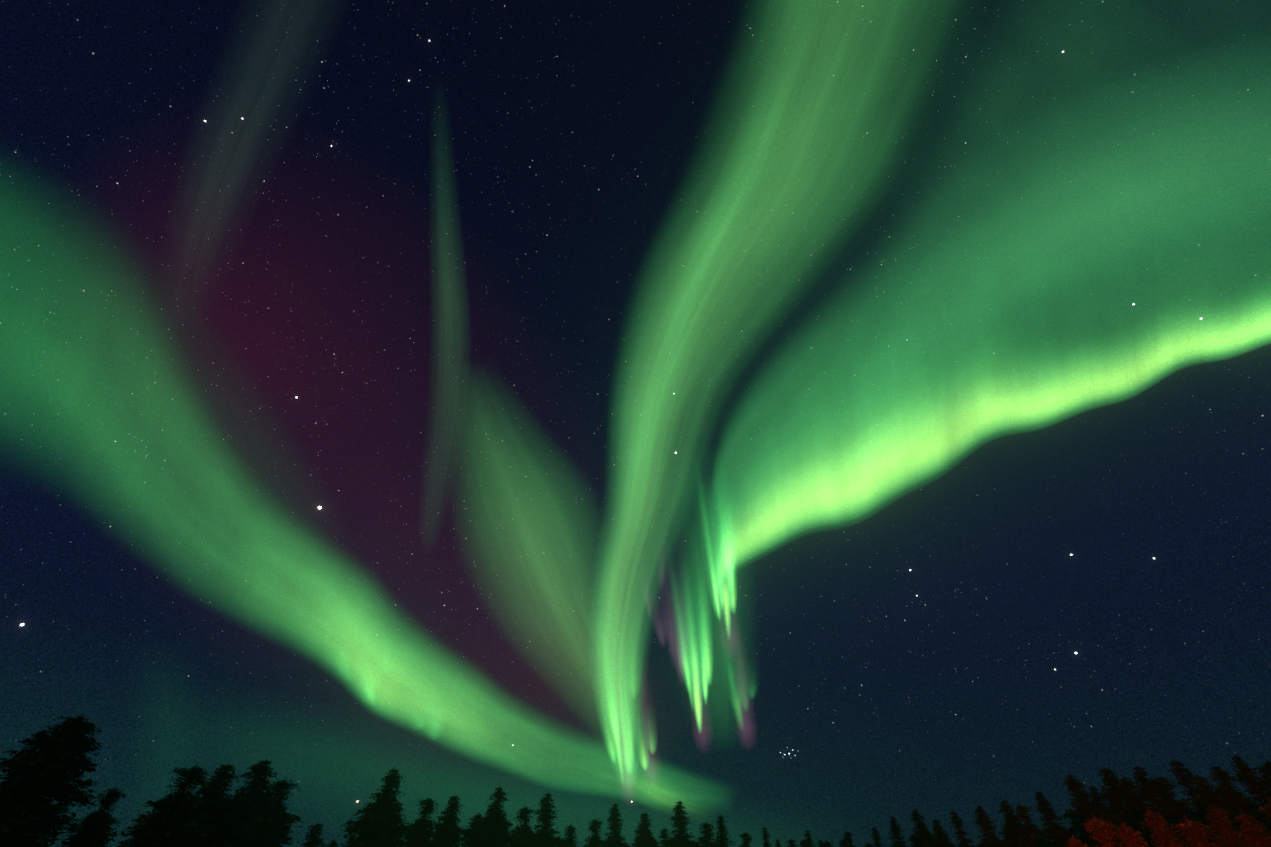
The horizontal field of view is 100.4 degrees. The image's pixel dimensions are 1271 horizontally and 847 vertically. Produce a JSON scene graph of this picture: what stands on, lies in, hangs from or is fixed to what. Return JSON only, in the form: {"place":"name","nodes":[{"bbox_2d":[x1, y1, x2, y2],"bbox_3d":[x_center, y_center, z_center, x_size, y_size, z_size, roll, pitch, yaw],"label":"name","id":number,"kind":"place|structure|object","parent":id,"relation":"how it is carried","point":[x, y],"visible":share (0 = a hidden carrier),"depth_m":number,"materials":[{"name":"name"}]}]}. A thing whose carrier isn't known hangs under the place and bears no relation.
{"place":"outdoors","nodes":[
{"label":"outdoors","id":0,"kind":"place"},
{"bbox_2d":[0,0,1270,846],"label":"sky","id":1,"kind":"structure","parent":0,"point":[884,264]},
{"bbox_2d":[20,40,1202,802],"bbox_3d":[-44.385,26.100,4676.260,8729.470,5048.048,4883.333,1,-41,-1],"label":"stars","id":2,"kind":"object","parent":1,"relation":"in","point":[676,452],"visible":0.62,"depth_m":4488.42,"materials":[{"name":"white"}]},
{"bbox_3d":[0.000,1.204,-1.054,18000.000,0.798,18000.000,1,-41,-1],"label":"ground","id":3,"kind":"structure","parent":0,"visible":0},
{"bbox_2d":[0,713,102,846],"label":"conifer tree","id":4,"kind":"object","parent":3,"relation":"on","point":[30,813],"visible":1,"depth_m":42.12,"materials":[{"name":"plant"}]},
{"bbox_2d":[52,784,126,846],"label":"conifer tree","id":5,"kind":"object","parent":3,"relation":"on","point":[94,829],"visible":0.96,"depth_m":43.81,"materials":[{"name":"plant"}]},
{"bbox_2d":[122,797,169,841],"bbox_3d":[-44.083,38.280,47.002,5.995,9.299,5.984,10,-42,-11],"label":"conifer tree","id":6,"kind":"object","parent":3,"relation":"on","point":[153,810],"visible":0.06,"depth_m":48.87,"materials":[{"name":"plant"}]},
{"bbox_2d":[110,763,211,846],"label":"conifer tree","id":7,"kind":"object","parent":3,"relation":"on","point":[171,825],"visible":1,"depth_m":40.06,"materials":[{"name":"plant"}]},
{"bbox_2d":[175,761,242,846],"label":"conifer tree","id":8,"kind":"object","parent":3,"relation":"on","point":[216,791],"visible":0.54,"depth_m":50.79,"materials":[{"name":"plant"}]},
{"bbox_2d":[181,758,303,846],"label":"conifer tree","id":9,"kind":"object","parent":3,"relation":"on","point":[224,824],"visible":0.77,"depth_m":46.05,"materials":[{"name":"black plant"}]},
{"bbox_2d":[228,775,299,846],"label":"conifer tree","id":10,"kind":"object","parent":3,"relation":"on","point":[267,832],"visible":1,"depth_m":41.70,"materials":[{"name":"plant"}]},
{"bbox_2d":[301,821,325,846],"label":"conifer tree","id":11,"kind":"object","parent":3,"relation":"on","point":[314,836],"visible":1,"depth_m":58.50,"materials":[{"name":"plant"}]},
{"bbox_2d":[326,840,337,846],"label":"conifer tree","id":12,"kind":"object","parent":3,"relation":"on","point":[333,843],"visible":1,"depth_m":99.09,"materials":[{"name":"black plant"}]},
{"bbox_2d":[343,835,358,846],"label":"conifer tree","id":13,"kind":"object","parent":3,"relation":"on","point":[348,843],"visible":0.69,"depth_m":65.93,"materials":[{"name":"plant"}]},
{"bbox_2d":[338,767,427,846],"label":"conifer tree","id":14,"kind":"object","parent":3,"relation":"on","point":[378,823],"visible":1,"depth_m":40.77,"materials":[{"name":"plant"}]},
{"bbox_2d":[402,798,440,846],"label":"conifer tree","id":15,"kind":"object","parent":3,"relation":"on","point":[422,824],"visible":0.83,"depth_m":56.04,"materials":[{"name":"plant"}]},
{"bbox_2d":[423,792,466,846],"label":"conifer tree","id":16,"kind":"object","parent":3,"relation":"on","point":[447,831],"visible":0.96,"depth_m":52.39,"materials":[{"name":"plant"}]},
{"bbox_2d":[461,812,483,846],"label":"conifer tree","id":17,"kind":"object","parent":3,"relation":"on","point":[474,822],"visible":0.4,"depth_m":60.59,"materials":[{"name":"green plant"}]},
{"bbox_2d":[457,785,518,846],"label":"conifer tree","id":18,"kind":"object","parent":3,"relation":"on","point":[490,830],"visible":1,"depth_m":51.70,"materials":[{"name":"black plant"}]},
{"bbox_2d":[505,805,535,846],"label":"conifer tree","id":19,"kind":"object","parent":3,"relation":"on","point":[522,831],"visible":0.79,"depth_m":61.38,"materials":[{"name":"green plant"}]},
{"bbox_2d":[521,793,569,846],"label":"conifer tree","id":20,"kind":"object","parent":3,"relation":"on","point":[542,837],"visible":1,"depth_m":52.83,"materials":[{"name":"plant"}]},
{"bbox_2d":[563,821,581,846],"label":"conifer tree","id":21,"kind":"object","parent":3,"relation":"on","point":[570,836],"visible":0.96,"depth_m":67.00,"materials":[{"name":"plant"}]},
{"bbox_2d":[583,817,606,846],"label":"conifer tree","id":22,"kind":"object","parent":3,"relation":"on","point":[594,840],"visible":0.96,"depth_m":61.98,"materials":[{"name":"plant"}]},
{"bbox_2d":[597,803,629,846],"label":"conifer tree","id":23,"kind":"object","parent":3,"relation":"on","point":[615,839],"visible":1,"depth_m":59.55,"materials":[{"name":"green plant"}]},
{"bbox_2d":[630,813,661,846],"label":"conifer tree","id":24,"kind":"object","parent":3,"relation":"on","point":[644,839],"visible":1,"depth_m":63.64,"materials":[{"name":"plant"}]},
{"bbox_2d":[656,825,671,846],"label":"conifer tree","id":25,"kind":"object","parent":3,"relation":"on","point":[664,833],"visible":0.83,"depth_m":78.47,"materials":[{"name":"plant"}]},
{"bbox_2d":[662,801,702,846],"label":"conifer tree","id":26,"kind":"object","parent":3,"relation":"on","point":[680,839],"visible":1,"depth_m":63.87,"materials":[{"name":"green plant"}]},
{"bbox_2d":[695,819,718,846],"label":"conifer tree","id":27,"kind":"object","parent":3,"relation":"on","point":[704,840],"visible":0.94,"depth_m":73.28,"materials":[{"name":"plant"}]},
{"bbox_2d":[710,815,735,846],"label":"conifer tree","id":28,"kind":"object","parent":3,"relation":"on","point":[721,833],"visible":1,"depth_m":68.45,"materials":[{"name":"plant"}]},
{"bbox_2d":[739,832,752,846],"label":"conifer tree","id":29,"kind":"object","parent":3,"relation":"on","point":[745,836],"visible":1,"depth_m":68.40,"materials":[{"name":"plant"}]},
{"bbox_2d":[761,827,770,846],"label":"conifer tree","id":30,"kind":"object","parent":3,"relation":"on","point":[766,841],"visible":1,"depth_m":76.37,"materials":[{"name":"plant"}]},
{"bbox_2d":[774,838,781,846],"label":"conifer tree","id":31,"kind":"object","parent":3,"relation":"on","point":[777,843],"visible":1,"depth_m":99.67,"materials":[{"name":"plant"}]},
{"bbox_2d":[786,839,796,846],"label":"conifer tree","id":32,"kind":"object","parent":3,"relation":"on","point":[791,842],"visible":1,"depth_m":74.45,"materials":[{"name":"plant"}]},
{"bbox_2d":[799,837,811,846],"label":"conifer tree","id":33,"kind":"object","parent":3,"relation":"on","point":[802,843],"visible":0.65,"depth_m":92.35,"materials":[{"name":"plant"}]},
{"bbox_2d":[804,829,815,846],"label":"conifer tree","id":34,"kind":"object","parent":3,"relation":"on","point":[808,843],"visible":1,"depth_m":77.12,"materials":[{"name":"plant"}]},
{"bbox_2d":[822,838,833,846],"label":"conifer tree","id":35,"kind":"object","parent":3,"relation":"on","point":[826,844],"visible":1,"depth_m":73.26,"materials":[{"name":"plant"}]},
{"bbox_2d":[839,839,846,846],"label":"conifer tree","id":36,"kind":"object","parent":3,"relation":"on","point":[843,843],"visible":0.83,"depth_m":84.19,"materials":[{"name":"plant"}]},
{"bbox_2d":[842,832,855,846],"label":"conifer tree","id":37,"kind":"object","parent":3,"relation":"on","point":[848,838],"visible":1,"depth_m":81.03,"materials":[{"name":"plant"}]},
{"bbox_2d":[870,827,882,846],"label":"conifer tree","id":38,"kind":"object","parent":3,"relation":"on","point":[876,838],"visible":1,"depth_m":71.89,"materials":[{"name":"black plant"}]},
{"bbox_2d":[888,816,907,846],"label":"conifer tree","id":39,"kind":"object","parent":3,"relation":"on","point":[896,831],"visible":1,"depth_m":65.20,"materials":[{"name":"black plant"}]},
{"bbox_2d":[907,807,933,846],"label":"conifer tree","id":40,"kind":"object","parent":3,"relation":"on","point":[921,837],"visible":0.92,"depth_m":71.02,"materials":[{"name":"plant"}]},
{"bbox_2d":[928,817,954,846],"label":"conifer tree","id":41,"kind":"object","parent":3,"relation":"on","point":[941,838],"visible":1,"depth_m":63.12,"materials":[{"name":"plant"}]},
{"bbox_2d":[948,810,975,846],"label":"conifer tree","id":42,"kind":"object","parent":3,"relation":"on","point":[960,833],"visible":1,"depth_m":61.86,"materials":[{"name":"plant"}]},
{"bbox_2d":[973,806,1009,846],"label":"conifer tree","id":43,"kind":"object","parent":3,"relation":"on","point":[990,838],"visible":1,"depth_m":54.66,"materials":[{"name":"plant"}]},
{"bbox_2d":[998,799,1045,846],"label":"conifer tree","id":44,"kind":"object","parent":3,"relation":"on","point":[1011,824],"visible":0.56,"depth_m":66.03,"materials":[{"name":"plant"}]},
{"bbox_2d":[1012,802,1054,846],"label":"conifer tree","id":45,"kind":"object","parent":3,"relation":"on","point":[1032,837],"visible":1,"depth_m":52.93,"materials":[{"name":"plant"}]},
{"bbox_2d":[1033,790,1078,846],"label":"conifer tree","id":46,"kind":"object","parent":3,"relation":"on","point":[1057,835],"visible":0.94,"depth_m":58.08,"materials":[{"name":"black plant"}]},
{"bbox_2d":[1063,836,1086,846],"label":"bush","id":47,"kind":"object","parent":3,"relation":"on","point":[1074,843],"visible":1,"depth_m":13.11,"materials":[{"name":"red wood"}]},
{"bbox_2d":[1060,772,1130,846],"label":"conifer tree","id":48,"kind":"object","parent":3,"relation":"on","point":[1086,810],"visible":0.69,"depth_m":54.62,"materials":[{"name":"plant"}]},
{"bbox_2d":[1080,815,1121,846],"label":"bush","id":49,"kind":"object","parent":3,"relation":"on","point":[1099,824],"visible":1,"depth_m":14.93,"materials":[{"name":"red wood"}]},
{"bbox_2d":[1087,784,1129,846],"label":"conifer tree","id":50,"kind":"object","parent":3,"relation":"on","point":[1096,799],"visible":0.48,"depth_m":56.89,"materials":[{"name":"plant"}]},
{"bbox_2d":[1097,767,1134,846],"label":"conifer tree","id":51,"kind":"object","parent":3,"relation":"on","point":[1116,801],"visible":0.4,"depth_m":56.79,"materials":[{"name":"black plant"}]},
{"bbox_2d":[1115,819,1151,846],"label":"tree","id":52,"kind":"object","parent":3,"relation":"on","point":[1126,833],"visible":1,"depth_m":14.62,"materials":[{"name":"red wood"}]},
{"bbox_2d":[1112,775,1185,846],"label":"conifer tree","id":53,"kind":"object","parent":3,"relation":"on","point":[1135,809],"visible":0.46,"depth_m":51.83,"materials":[{"name":"plant"}]},
{"bbox_2d":[1138,807,1189,846],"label":"conifer tree","id":54,"kind":"object","parent":3,"relation":"on","point":[1164,833],"visible":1,"depth_m":18.75,"materials":[{"name":"red plant"}]},
{"bbox_2d":[1130,765,1208,846],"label":"conifer tree","id":55,"kind":"object","parent":3,"relation":"on","point":[1145,789],"visible":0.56,"depth_m":48.69,"materials":[{"name":"plant"}]},
{"bbox_2d":[1151,776,1209,840],"bbox_3d":[55.013,41.225,52.041,8.909,11.478,7.815,-10,-42,11],"label":"conifer tree","id":56,"kind":"object","parent":3,"relation":"on","point":[1188,814],"visible":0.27,"depth_m":54.01,"materials":[{"name":"plant"}]},
{"bbox_2d":[1168,756,1212,845],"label":"conifer tree","id":57,"kind":"object","parent":3,"relation":"on","point":[1183,778],"visible":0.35,"depth_m":51.34,"materials":[{"name":"black plant"}]},
{"bbox_2d":[1169,819,1219,846],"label":"tree","id":58,"kind":"object","parent":3,"relation":"on","point":[1195,829],"visible":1,"depth_m":16.40,"materials":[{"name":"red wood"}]},
{"bbox_2d":[1190,770,1269,845],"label":"conifer tree","id":59,"kind":"object","parent":3,"relation":"on","point":[1209,797],"visible":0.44,"depth_m":47.62,"materials":[{"name":"plant"}]},
{"bbox_2d":[1203,803,1259,846],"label":"conifer tree","id":60,"kind":"object","parent":3,"relation":"on","point":[1226,838],"visible":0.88,"depth_m":21.06,"materials":[{"name":"plant"}]},
{"bbox_2d":[1198,761,1270,836],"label":"conifer tree","id":61,"kind":"object","parent":3,"relation":"on","point":[1243,803],"visible":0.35,"depth_m":47.91,"materials":[{"name":"plant"}]},
{"bbox_2d":[1230,753,1270,813],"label":"conifer tree","id":62,"kind":"object","parent":3,"relation":"on","point":[1250,777],"visible":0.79,"depth_m":51.82,"materials":[{"name":"plant"}]},
{"bbox_2d":[1232,808,1270,846],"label":"conifer tree","id":63,"kind":"object","parent":3,"relation":"on","point":[1251,828],"visible":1,"depth_m":19.46,"materials":[{"name":"plant"}]},
{"bbox_2d":[1255,759,1270,798],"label":"conifer tree","id":64,"kind":"object","parent":3,"relation":"on","point":[1266,776],"visible":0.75,"depth_m":62.72,"materials":[{"name":"plant"}]},
{"bbox_2d":[1255,799,1270,836],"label":"conifer tree","id":65,"kind":"object","parent":3,"relation":"on","point":[1265,809],"visible":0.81,"depth_m":22.94,"materials":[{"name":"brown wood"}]}
]}

